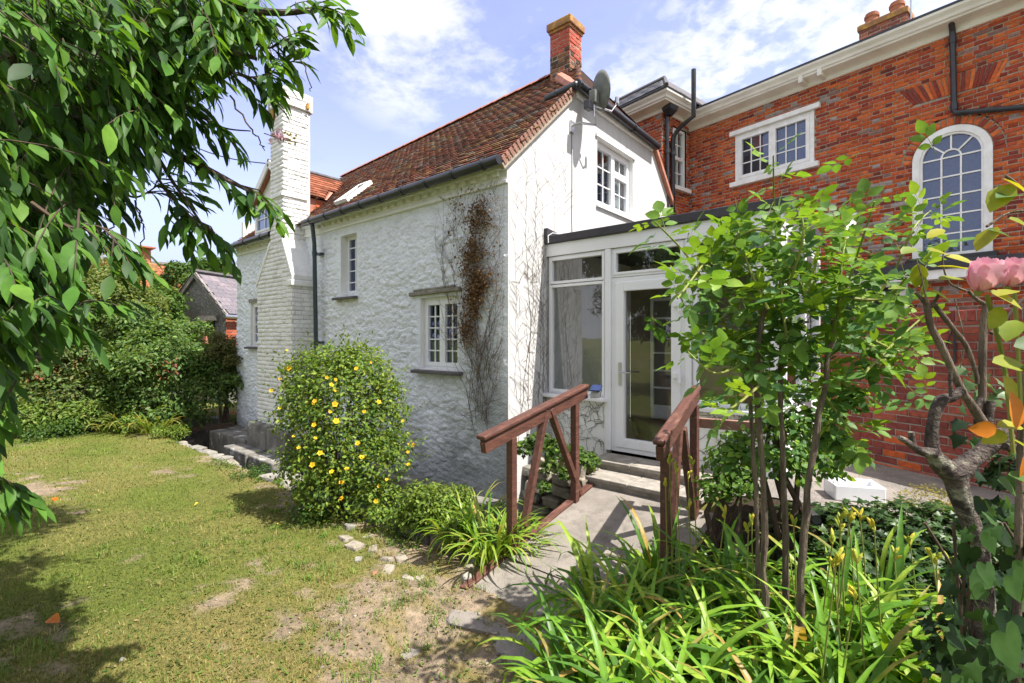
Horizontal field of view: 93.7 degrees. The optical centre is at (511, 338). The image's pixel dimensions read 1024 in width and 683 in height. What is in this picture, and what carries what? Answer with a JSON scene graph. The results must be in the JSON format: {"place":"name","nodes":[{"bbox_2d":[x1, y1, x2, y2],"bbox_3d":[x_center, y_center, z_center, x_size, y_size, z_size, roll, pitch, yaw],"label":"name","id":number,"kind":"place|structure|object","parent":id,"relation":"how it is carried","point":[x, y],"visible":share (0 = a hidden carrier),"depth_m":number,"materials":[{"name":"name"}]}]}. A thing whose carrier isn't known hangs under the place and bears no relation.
{"place":"outdoors","nodes":[
{"label":"outdoors","id":0,"kind":"place"},
{"bbox_2d":[79,235,151,391],"bbox_3d":[-11.579,-0.571,12.585,3.834,4.926,3.699,0,0,-29],"label":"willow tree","id":1,"kind":"object","parent":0,"point":[104,260],"visible":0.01,"depth_m":13.31,"materials":[{"name":"green plant"}]},
{"bbox_2d":[190,499,507,682],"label":"gravel","id":2,"kind":"structure","parent":0,"point":[435,677],"depth_m":3.21,"materials":[{"name":"grey gravel"}]},
{"bbox_2d":[0,373,1002,682],"bbox_3d":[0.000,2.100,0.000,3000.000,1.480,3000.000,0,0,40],"label":"ground","id":3,"kind":"structure","parent":0,"point":[420,619],"depth_m":3.67,"materials":[{"name":"green plant"}]},
{"bbox_2d":[13,417,89,442],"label":"leafy plant","id":4,"kind":"object","parent":3,"relation":"on","point":[59,428],"visible":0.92,"depth_m":9.15,"materials":[{"name":"green plant"}]},
{"bbox_2d":[45,613,59,622],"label":"fallen leaf","id":5,"kind":"object","parent":3,"relation":"on","point":[54,618],"visible":1,"depth_m":3.17,"materials":[{"name":"orange plant"}]},
{"bbox_2d":[2,394,142,433],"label":"fern","id":6,"kind":"object","parent":3,"relation":"on","point":[36,417],"visible":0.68,"depth_m":9.48,"materials":[{"name":"green plant"}]},
{"bbox_2d":[6,298,154,421],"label":"dense shrub","id":7,"kind":"object","parent":3,"relation":"on","point":[50,388],"visible":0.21,"depth_m":9.83,"materials":[{"name":"green plant"}]},
{"bbox_2d":[27,246,182,385],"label":"brick cottage","id":8,"kind":"structure","parent":3,"relation":"on","point":[156,268],"depth_m":21.95,"materials":[{"name":"brick"}]},
{"bbox_2d":[78,411,133,433],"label":"strap leaf clump","id":9,"kind":"object","parent":3,"relation":"on","point":[100,429],"visible":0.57,"depth_m":9.55,"materials":[{"name":"green plant"}]},
{"bbox_2d":[91,408,154,433],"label":"strap leaf clump","id":10,"kind":"object","parent":3,"relation":"on","point":[133,431],"visible":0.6,"depth_m":9.59,"materials":[{"name":"green plant"}]},
{"bbox_2d":[79,265,173,394],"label":"tall shrub","id":11,"kind":"object","parent":3,"relation":"on","point":[93,279],"visible":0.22,"depth_m":12.05,"materials":[{"name":"green plant"}]},
{"bbox_2d":[53,298,243,428],"bbox_3d":[-7.918,0.500,10.812,4.154,2.876,2.779,0,0,18],"label":"dense shrub","id":12,"kind":"object","parent":3,"relation":"on","point":[168,341],"visible":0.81,"depth_m":10.19,"materials":[{"name":"green plant"}]},
{"bbox_2d":[120,410,188,436],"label":"strap leaf clump","id":13,"kind":"object","parent":3,"relation":"on","point":[156,424],"visible":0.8,"depth_m":9.48,"materials":[{"name":"green plant"}]},
{"bbox_2d":[144,283,193,395],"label":"rounded shrub","id":14,"kind":"object","parent":3,"relation":"on","point":[178,307],"visible":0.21,"depth_m":13.31,"materials":[{"name":"green plant"}]},
{"bbox_2d":[147,422,190,439],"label":"leafy plant","id":15,"kind":"object","parent":3,"relation":"on","point":[177,429],"visible":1,"depth_m":9.15,"materials":[{"name":"green plant"}]},
{"bbox_2d":[0,0,365,536],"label":"overhanging tree","id":16,"kind":"object","parent":3,"relation":"on","point":[89,89],"visible":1,"depth_m":1.80,"materials":[{"name":"green plant"}]},
{"bbox_2d":[153,255,229,290],"bbox_3d":[-11.185,-0.640,17.134,2.351,5.022,2.408,0,0,40],"label":"round tree","id":17,"kind":"object","parent":3,"relation":"on","point":[174,268],"visible":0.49,"depth_m":16.82,"materials":[{"name":"green plant"}]},
{"bbox_2d":[151,416,233,448],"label":"ditch wall","id":18,"kind":"structure","parent":3,"relation":"on","point":[198,435],"depth_m":10.85,"materials":[{"name":"black stone"}]},
{"bbox_2d":[166,269,236,402],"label":"stone outbuilding","id":19,"kind":"structure","parent":3,"relation":"on","point":[214,299],"depth_m":14.17,"materials":[{"name":"stone"}]},
{"bbox_2d":[199,331,242,421],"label":"climbing shrub","id":20,"kind":"object","parent":3,"relation":"on","point":[231,343],"visible":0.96,"depth_m":10.68,"materials":[{"name":"green plant"}]},
{"bbox_2d":[228,462,270,479],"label":"leafy plant","id":21,"kind":"object","parent":3,"relation":"on","point":[255,470],"visible":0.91,"depth_m":6.58,"materials":[{"name":"green plant"}]},
{"bbox_2d":[259,471,302,486],"bbox_3d":[-3.092,1.933,6.454,0.596,0.234,0.337,0,0,25],"label":"kerb stone","id":22,"kind":"object","parent":3,"relation":"on","point":[266,477],"visible":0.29,"depth_m":6.37,"materials":[{"name":"grey stone"}]},
{"bbox_2d":[0,500,567,682],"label":"grass tufts","id":23,"kind":"object","parent":3,"relation":"on","point":[39,643],"visible":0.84,"depth_m":3.69,"materials":[{"name":"green plant"}]},
{"bbox_2d":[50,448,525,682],"bbox_3d":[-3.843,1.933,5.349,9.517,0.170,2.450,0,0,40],"label":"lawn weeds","id":24,"kind":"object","parent":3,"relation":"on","point":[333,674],"visible":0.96,"depth_m":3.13,"materials":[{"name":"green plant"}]},
{"bbox_2d":[157,438,420,553],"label":"edge weeds","id":25,"kind":"object","parent":3,"relation":"on","point":[221,460],"visible":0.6,"depth_m":5.38,"materials":[{"name":"green plant"}]},
{"bbox_2d":[286,495,346,528],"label":"leafy plant","id":26,"kind":"object","parent":3,"relation":"on","point":[308,513],"visible":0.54,"depth_m":4.91,"materials":[{"name":"green plant"}]},
{"bbox_2d":[250,324,433,529],"bbox_3d":[-1.822,0.891,5.229,1.933,2.104,1.328,0,0,-6],"label":"flowering bush","id":27,"kind":"object","parent":3,"relation":"on","point":[334,478],"visible":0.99,"depth_m":5.03,"materials":[{"name":"green plant"}]},
{"bbox_2d":[344,540,364,550],"bbox_3d":[-1.428,1.909,4.349,0.167,0.116,0.129,1,1,29],"label":"rubble stone","id":28,"kind":"object","parent":3,"relation":"on","point":[352,545],"visible":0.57,"depth_m":4.32,"materials":[{"name":"grey stone"}]},
{"bbox_2d":[351,485,411,533],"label":"leafy plant","id":29,"kind":"object","parent":3,"relation":"on","point":[380,514],"visible":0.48,"depth_m":4.71,"materials":[{"name":"green plant"}]},
{"bbox_2d":[392,478,471,546],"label":"leafy plant","id":30,"kind":"object","parent":3,"relation":"on","point":[429,496],"visible":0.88,"depth_m":4.46,"materials":[{"name":"green plant"}]},
{"bbox_2d":[396,490,474,537],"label":"day lily","id":31,"kind":"object","parent":3,"relation":"on","point":[430,522],"visible":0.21,"depth_m":4.59,"materials":[{"name":"green plant"}]},
{"bbox_2d":[209,13,677,567],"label":"white cottage","id":32,"kind":"structure","parent":3,"relation":"on","point":[355,251],"depth_m":7.12,"materials":[{"name":"paint"}]},
{"bbox_2d":[251,302,257,345],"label":"window","id":33,"kind":"structure","parent":32,"relation":"in","point":[254,307],"depth_m":10.41,"materials":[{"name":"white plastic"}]},
{"bbox_2d":[341,232,356,293],"bbox_3d":[-2.490,-1.210,8.205,0.970,1.220,0.680,0,0,40],"label":"window","id":34,"kind":"structure","parent":32,"relation":"in","point":[348,242],"depth_m":8.13,"materials":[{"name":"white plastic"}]},
{"bbox_2d":[420,295,458,369],"bbox_3d":[-0.949,-0.070,6.563,0.800,1.000,0.130,0,0,40],"label":"window","id":35,"kind":"structure","parent":32,"relation":"in","point":[434,350],"depth_m":6.66,"materials":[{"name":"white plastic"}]},
{"bbox_2d":[433,178,504,431],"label":"dead creeper","id":36,"kind":"object","parent":32,"relation":"attached to","point":[477,287],"visible":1,"depth_m":5.97,"materials":[{"name":"brown plant"}]},
{"bbox_2d":[510,129,573,441],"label":"creeper tendrils","id":37,"kind":"object","parent":32,"relation":"attached to","point":[536,237],"visible":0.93,"depth_m":6.11,"materials":[{"name":"brown plant"}]},
{"bbox_2d":[569,69,618,221],"bbox_3d":[1.172,-2.433,6.749,0.737,2.658,0.389,0,0,-3],"label":"satellite dish","id":38,"kind":"object","parent":32,"relation":"attached to","point":[599,95],"visible":1,"depth_m":6.68,"materials":[{"name":"metal"}]},
{"bbox_2d":[597,137,632,218],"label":"window","id":39,"kind":"structure","parent":32,"relation":"in","point":[614,168],"depth_m":8.22,"materials":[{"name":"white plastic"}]},
{"bbox_2d":[432,482,476,528],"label":"leafy plant","id":40,"kind":"object","parent":3,"relation":"on","point":[465,491],"visible":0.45,"depth_m":4.85,"materials":[{"name":"green plant"}]},
{"bbox_2d":[407,486,505,560],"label":"day lily","id":41,"kind":"object","parent":3,"relation":"on","point":[447,517],"visible":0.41,"depth_m":4.20,"materials":[{"name":"green plant"}]},
{"bbox_2d":[435,479,522,530],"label":"day lily","id":42,"kind":"object","parent":3,"relation":"on","point":[495,505],"visible":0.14,"depth_m":4.79,"materials":[{"name":"green plant"}]},
{"bbox_2d":[429,488,552,576],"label":"day lily","id":43,"kind":"object","parent":3,"relation":"on","point":[487,554],"visible":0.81,"depth_m":3.98,"materials":[{"name":"green plant"}]},
{"bbox_2d":[465,506,566,566],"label":"day lily","id":44,"kind":"object","parent":3,"relation":"on","point":[511,536],"visible":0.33,"depth_m":4.11,"materials":[{"name":"green plant"}]},
{"bbox_2d":[492,630,559,671],"bbox_3d":[0.181,1.953,3.089,0.627,0.109,0.439,0,0,-40],"label":"stepping stone","id":45,"kind":"object","parent":3,"relation":"on","point":[503,647],"visible":0.12,"depth_m":2.96,"materials":[{"name":"grey stone"}]},
{"bbox_2d":[521,457,600,530],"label":"rubble retaining wall","id":46,"kind":"structure","parent":3,"relation":"on","point":[559,494],"depth_m":5.66,"materials":[{"name":"grey stone"}]},
{"bbox_2d":[517,432,601,495],"bbox_3d":[0.478,1.337,5.281,0.591,0.593,0.963,0,0,84],"label":"ivy bed","id":47,"kind":"object","parent":46,"relation":"on","point":[551,448],"visible":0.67,"depth_m":5.16,"materials":[{"name":"green plant"}]},
{"bbox_2d":[495,599,664,682],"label":"day lily","id":48,"kind":"object","parent":3,"relation":"on","point":[553,670],"visible":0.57,"depth_m":2.21,"materials":[{"name":"green plant"}]},
{"bbox_2d":[469,552,694,682],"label":"day lily","id":49,"kind":"object","parent":3,"relation":"on","point":[605,606],"visible":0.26,"depth_m":2.66,"materials":[{"name":"green plant"}]},
{"bbox_2d":[479,582,708,682],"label":"day lily","id":50,"kind":"object","parent":3,"relation":"on","point":[555,646],"visible":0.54,"depth_m":2.32,"materials":[{"name":"green plant"}]},
{"bbox_2d":[497,515,704,653],"bbox_3d":[0.555,1.598,2.997,1.193,0.635,1.381,0,0,30],"label":"day lily","id":51,"kind":"object","parent":3,"relation":"on","point":[581,562],"visible":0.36,"depth_m":3.16,"materials":[{"name":"green plant"}]},
{"bbox_2d":[517,586,712,682],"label":"day lily","id":52,"kind":"object","parent":3,"relation":"on","point":[603,670],"visible":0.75,"depth_m":2.08,"materials":[{"name":"green plant"}]},
{"bbox_2d":[543,628,711,682],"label":"day lily","id":53,"kind":"object","parent":3,"relation":"on","point":[705,658],"visible":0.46,"depth_m":2.12,"materials":[{"name":"green plant"}]},
{"bbox_2d":[509,561,790,682],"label":"day lily","id":54,"kind":"object","parent":3,"relation":"on","point":[694,621],"visible":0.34,"depth_m":2.45,"materials":[{"name":"green plant"}]},
{"bbox_2d":[585,452,720,509],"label":"door steps","id":55,"kind":"structure","parent":3,"relation":"on","point":[636,476],"depth_m":4.98,"materials":[{"name":"white stone"}]},
{"bbox_2d":[520,584,788,682],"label":"day lily","id":56,"kind":"object","parent":3,"relation":"on","point":[714,660],"visible":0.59,"depth_m":2.21,"materials":[{"name":"green plant"}]},
{"bbox_2d":[573,495,737,651],"bbox_3d":[0.961,1.570,3.296,1.059,0.686,1.160,0,0,40],"label":"day lily","id":57,"kind":"object","parent":3,"relation":"on","point":[650,555],"visible":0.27,"depth_m":3.48,"materials":[{"name":"green plant"}]},
{"bbox_2d":[542,535,770,681],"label":"day lily","id":58,"kind":"object","parent":3,"relation":"on","point":[618,617],"visible":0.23,"depth_m":2.94,"materials":[{"name":"green plant"}]},
{"bbox_2d":[599,453,748,595],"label":"day lily","id":59,"kind":"object","parent":3,"relation":"on","point":[673,532],"visible":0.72,"depth_m":3.11,"materials":[{"name":"green plant"}]},
{"bbox_2d":[542,196,825,477],"bbox_3d":[2.321,0.205,6.364,2.820,3.290,2.650,0,0,40],"label":"conservatory","id":60,"kind":"object","parent":3,"relation":"on","point":[656,397],"visible":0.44,"depth_m":5.79,"materials":[{"name":"white plastic"}]},
{"bbox_2d":[549,250,604,396],"bbox_3d":[0.828,-0.180,6.077,0.851,1.780,0.082,0,0,40],"label":"window","id":61,"kind":"structure","parent":60,"relation":"in","point":[553,284],"depth_m":6.13,"materials":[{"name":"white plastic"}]},
{"bbox_2d":[590,385,601,397],"bbox_3d":[0.848,0.536,4.838,0.108,0.136,0.080,0,0,28],"label":"solar lamp","id":62,"kind":"object","parent":60,"relation":"on","point":[596,391],"visible":1,"depth_m":4.82,"materials":[{"name":"plastic"}]},
{"bbox_2d":[612,272,685,461],"bbox_3d":[1.524,0.307,5.443,0.889,2.055,0.165,0,0,40],"label":"door","id":63,"kind":"structure","parent":60,"relation":"in","point":[620,443],"depth_m":5.61,"materials":[{"name":"white plastic"}]},
{"bbox_2d":[548,397,767,465],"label":"creeper tendrils","id":64,"kind":"object","parent":60,"relation":"attached to","point":[603,427],"visible":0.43,"depth_m":5.86,"materials":[{"name":"plant"}]},
{"bbox_2d":[650,297,670,419],"bbox_3d":[2.574,0.325,7.698,0.740,1.980,0.075,0,0,40],"label":"inner door","id":65,"kind":"structure","parent":60,"relation":"in","point":[663,412],"depth_m":7.88,"materials":[{"name":"white paint"}]},
{"bbox_2d":[699,390,761,401],"bbox_3d":[3.034,1.042,6.453,1.000,0.585,0.600,0,0,40],"label":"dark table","id":66,"kind":"object","parent":60,"relation":"on","point":[716,392],"visible":0.03,"depth_m":6.46,"materials":[{"name":"brown wood"}]},
{"bbox_2d":[693,228,769,409],"bbox_3d":[2.233,-0.180,4.907,0.750,1.780,0.082,0,0,40],"label":"window","id":67,"kind":"structure","parent":60,"relation":"in","point":[695,365],"depth_m":5.06,"materials":[{"name":"white plastic"}]},
{"bbox_2d":[784,232,819,411],"bbox_3d":[3.357,-0.175,5.559,0.082,1.770,2.300,0,0,40],"label":"window","id":68,"kind":"structure","parent":60,"relation":"in","point":[811,324],"depth_m":5.52,"materials":[{"name":"white plastic"}]},
{"bbox_2d":[572,559,823,682],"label":"day lily","id":69,"kind":"object","parent":3,"relation":"on","point":[739,616],"visible":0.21,"depth_m":2.53,"materials":[{"name":"green plant"}]},
{"bbox_2d":[573,581,836,682],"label":"day lily","id":70,"kind":"object","parent":3,"relation":"on","point":[702,629],"visible":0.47,"depth_m":2.10,"materials":[{"name":"green plant"}]},
{"bbox_2d":[594,498,816,638],"bbox_3d":[1.212,1.442,2.955,1.217,1.006,1.142,0,0,40],"label":"day lily","id":71,"kind":"object","parent":3,"relation":"on","point":[723,580],"visible":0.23,"depth_m":2.99,"materials":[{"name":"green plant"}]},
{"bbox_2d":[692,427,767,563],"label":"leafy shrub","id":72,"kind":"object","parent":3,"relation":"on","point":[726,485],"visible":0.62,"depth_m":3.50,"materials":[{"name":"green plant"}]},
{"bbox_2d":[648,517,835,647],"bbox_3d":[1.500,1.528,3.234,1.234,0.733,1.322,0,0,40],"label":"day lily","id":73,"kind":"object","parent":3,"relation":"on","point":[710,544],"visible":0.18,"depth_m":3.27,"materials":[{"name":"green plant"}]},
{"bbox_2d":[653,573,836,682],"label":"day lily","id":74,"kind":"object","parent":3,"relation":"on","point":[761,665],"visible":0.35,"depth_m":2.30,"materials":[{"name":"green plant"}]},
{"bbox_2d":[631,627,883,682],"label":"day lily","id":75,"kind":"object","parent":3,"relation":"on","point":[747,677],"visible":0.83,"depth_m":2.00,"materials":[{"name":"green plant"}]},
{"bbox_2d":[630,512,902,682],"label":"day lily","id":76,"kind":"object","parent":3,"relation":"on","point":[725,599],"visible":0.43,"depth_m":2.62,"materials":[{"name":"green plant"}]},
{"bbox_2d":[653,547,931,682],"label":"day lily","id":77,"kind":"object","parent":3,"relation":"on","point":[881,671],"visible":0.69,"depth_m":2.18,"materials":[{"name":"green plant"}]},
{"bbox_2d":[690,604,898,682],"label":"day lily","id":78,"kind":"object","parent":3,"relation":"on","point":[809,646],"visible":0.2,"depth_m":2.39,"materials":[{"name":"green plant"}]},
{"bbox_2d":[740,377,856,569],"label":"leafy shrub","id":79,"kind":"object","parent":3,"relation":"on","point":[799,452],"visible":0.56,"depth_m":3.48,"materials":[{"name":"green plant"}]},
{"bbox_2d":[628,120,974,667],"bbox_3d":[1.559,0.288,2.486,1.324,3.240,2.330,0,0,80],"label":"tree","id":80,"kind":"object","parent":3,"relation":"on","point":[797,350],"visible":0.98,"depth_m":2.43,"materials":[{"name":"green plant"}]},
{"bbox_2d":[670,512,940,682],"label":"day lily","id":81,"kind":"object","parent":3,"relation":"on","point":[800,632],"visible":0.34,"depth_m":2.49,"materials":[{"name":"green plant"}]},
{"bbox_2d":[680,510,953,682],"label":"day lily","id":82,"kind":"object","parent":3,"relation":"on","point":[886,598],"visible":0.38,"depth_m":2.52,"materials":[{"name":"green plant"}]},
{"bbox_2d":[614,0,1023,386],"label":"red brick house","id":83,"kind":"structure","parent":3,"relation":"on","point":[954,71],"depth_m":7.40,"materials":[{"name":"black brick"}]},
{"bbox_2d":[673,126,685,187],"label":"window","id":84,"kind":"structure","parent":83,"relation":"in","point":[680,172],"depth_m":9.98,"materials":[{"name":"white paint"}]},
{"bbox_2d":[735,110,813,181],"bbox_3d":[4.778,-3.468,8.781,0.201,0.899,1.373,0,0,-38],"label":"window","id":85,"kind":"structure","parent":83,"relation":"in","point":[768,140],"depth_m":8.71,"materials":[{"name":"white paint"}]},
{"bbox_2d":[826,283,907,310],"bbox_3d":[5.634,-0.245,7.685,1.117,1.290,0.169,0,0,52],"label":"window","id":86,"kind":"structure","parent":83,"relation":"in","point":[886,288],"depth_m":7.48,"materials":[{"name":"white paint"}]},
{"bbox_2d":[912,124,992,258],"bbox_3d":[6.279,-2.106,6.864,0.082,1.847,0.858,0,0,-38],"label":"arched window","id":87,"kind":"structure","parent":83,"relation":"in","point":[962,165],"depth_m":6.82,"materials":[{"name":"white paint"}]},
{"bbox_2d":[730,604,934,682],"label":"day lily","id":88,"kind":"object","parent":3,"relation":"on","point":[876,645],"visible":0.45,"depth_m":2.16,"materials":[{"name":"green plant"}]},
{"bbox_2d":[735,548,934,682],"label":"day lily","id":89,"kind":"object","parent":3,"relation":"on","point":[915,677],"visible":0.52,"depth_m":2.25,"materials":[{"name":"green plant"}]},
{"bbox_2d":[744,643,927,682],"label":"day lily","id":90,"kind":"object","parent":3,"relation":"on","point":[830,675],"visible":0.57,"depth_m":2.06,"materials":[{"name":"green plant"}]},
{"bbox_2d":[724,530,953,675],"bbox_3d":[1.894,1.559,2.754,1.362,0.724,1.255,0,0,10],"label":"day lily","id":91,"kind":"object","parent":3,"relation":"on","point":[808,585],"visible":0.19,"depth_m":2.70,"materials":[{"name":"green plant"}]},
{"bbox_2d":[748,512,941,682],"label":"day lily","id":92,"kind":"object","parent":3,"relation":"on","point":[885,642],"visible":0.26,"depth_m":2.53,"materials":[{"name":"green plant"}]},
{"bbox_2d":[807,564,944,682],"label":"day lily","id":93,"kind":"object","parent":3,"relation":"on","point":[940,600],"visible":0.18,"depth_m":2.48,"materials":[{"name":"green plant"}]},
{"bbox_2d":[759,483,1006,682],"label":"ivy bank","id":94,"kind":"structure","parent":3,"relation":"on","point":[938,517],"depth_m":3.32,"materials":[{"name":"green plant"}]},
{"bbox_2d":[810,509,822,525],"bbox_3d":[2.172,1.280,3.487,0.072,0.129,0.414,0,0,22],"label":"drain pipe","id":95,"kind":"object","parent":94,"relation":"attached to","point":[816,519],"visible":0.51,"depth_m":3.32,"materials":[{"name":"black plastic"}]},
{"bbox_2d":[792,506,953,632],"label":"day lily","id":96,"kind":"object","parent":94,"relation":"on","point":[910,539],"visible":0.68,"depth_m":2.88,"materials":[{"name":"green plant"}]},
{"bbox_2d":[769,505,996,669],"bbox_3d":[2.219,1.510,2.700,1.333,0.820,1.306,0,0,-6],"label":"day lily","id":97,"kind":"object","parent":3,"relation":"on","point":[899,562],"visible":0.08,"depth_m":2.93,"materials":[{"name":"green plant"}]},
{"bbox_2d":[824,307,1023,493],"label":"brick wall","id":98,"kind":"structure","parent":3,"relation":"on","point":[893,451],"depth_m":4.72,"materials":[{"name":"red brick"}]},
{"bbox_2d":[946,331,955,362],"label":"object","id":99,"kind":"object","parent":98,"relation":"attached to","point":[954,349],"depth_m":4.51,"materials":[{"name":"black plastic"}]},
{"bbox_2d":[888,175,1023,682],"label":"pruned rose","id":100,"kind":"object","parent":3,"relation":"on","point":[955,475],"visible":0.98,"depth_m":1.28,"materials":[{"name":"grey plant"}]},
{"bbox_2d":[909,365,1023,682],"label":"ivy","id":101,"kind":"object","parent":3,"relation":"on","point":[1003,637],"visible":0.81,"depth_m":1.19,"materials":[{"name":"green plant"}]},
{"bbox_2d":[85,0,955,265],"label":"sky","id":102,"kind":"structure","parent":0,"point":[423,65],"materials":[{"name":"blue"}]},
{"bbox_2d":[400,486,713,658],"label":"path","id":103,"kind":"structure","parent":0,"point":[600,508],"depth_m":4.03,"materials":[{"name":"beige stone"}]},
{"bbox_2d":[445,609,508,634],"bbox_3d":[-0.200,1.954,3.339,0.569,0.109,0.395,0,0,17],"label":"paving slab","id":104,"kind":"object","parent":103,"relation":"on","point":[468,621],"visible":0.29,"depth_m":3.21,"materials":[{"name":"grey stone"}]},
{"bbox_2d":[460,384,594,589],"bbox_3d":[0.258,1.220,4.340,0.115,1.509,1.916,0,0,40],"label":"handrail","id":105,"kind":"object","parent":103,"relation":"on","point":[508,432],"visible":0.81,"depth_m":4.22,"materials":[{"name":"brown wood"}]},
{"bbox_2d":[652,385,754,574],"bbox_3d":[1.438,1.190,3.707,0.543,1.539,1.425,0,0,40],"label":"handrail","id":106,"kind":"object","parent":103,"relation":"on","point":[673,431],"visible":0.71,"depth_m":3.67,"materials":[{"name":"brown wood"}]},
{"bbox_2d":[718,459,1014,530],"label":"yard pavement","id":107,"kind":"structure","parent":0,"point":[891,480],"depth_m":4.37,"materials":[{"name":"concrete"}]},
{"bbox_2d":[824,477,885,502],"bbox_3d":[2.896,1.281,4.069,0.370,0.130,0.260,0,0,14],"label":"butler sink","id":108,"kind":"object","parent":107,"relation":"on","point":[862,489],"visible":0.84,"depth_m":3.97,"materials":[{"name":"white ceramic"}]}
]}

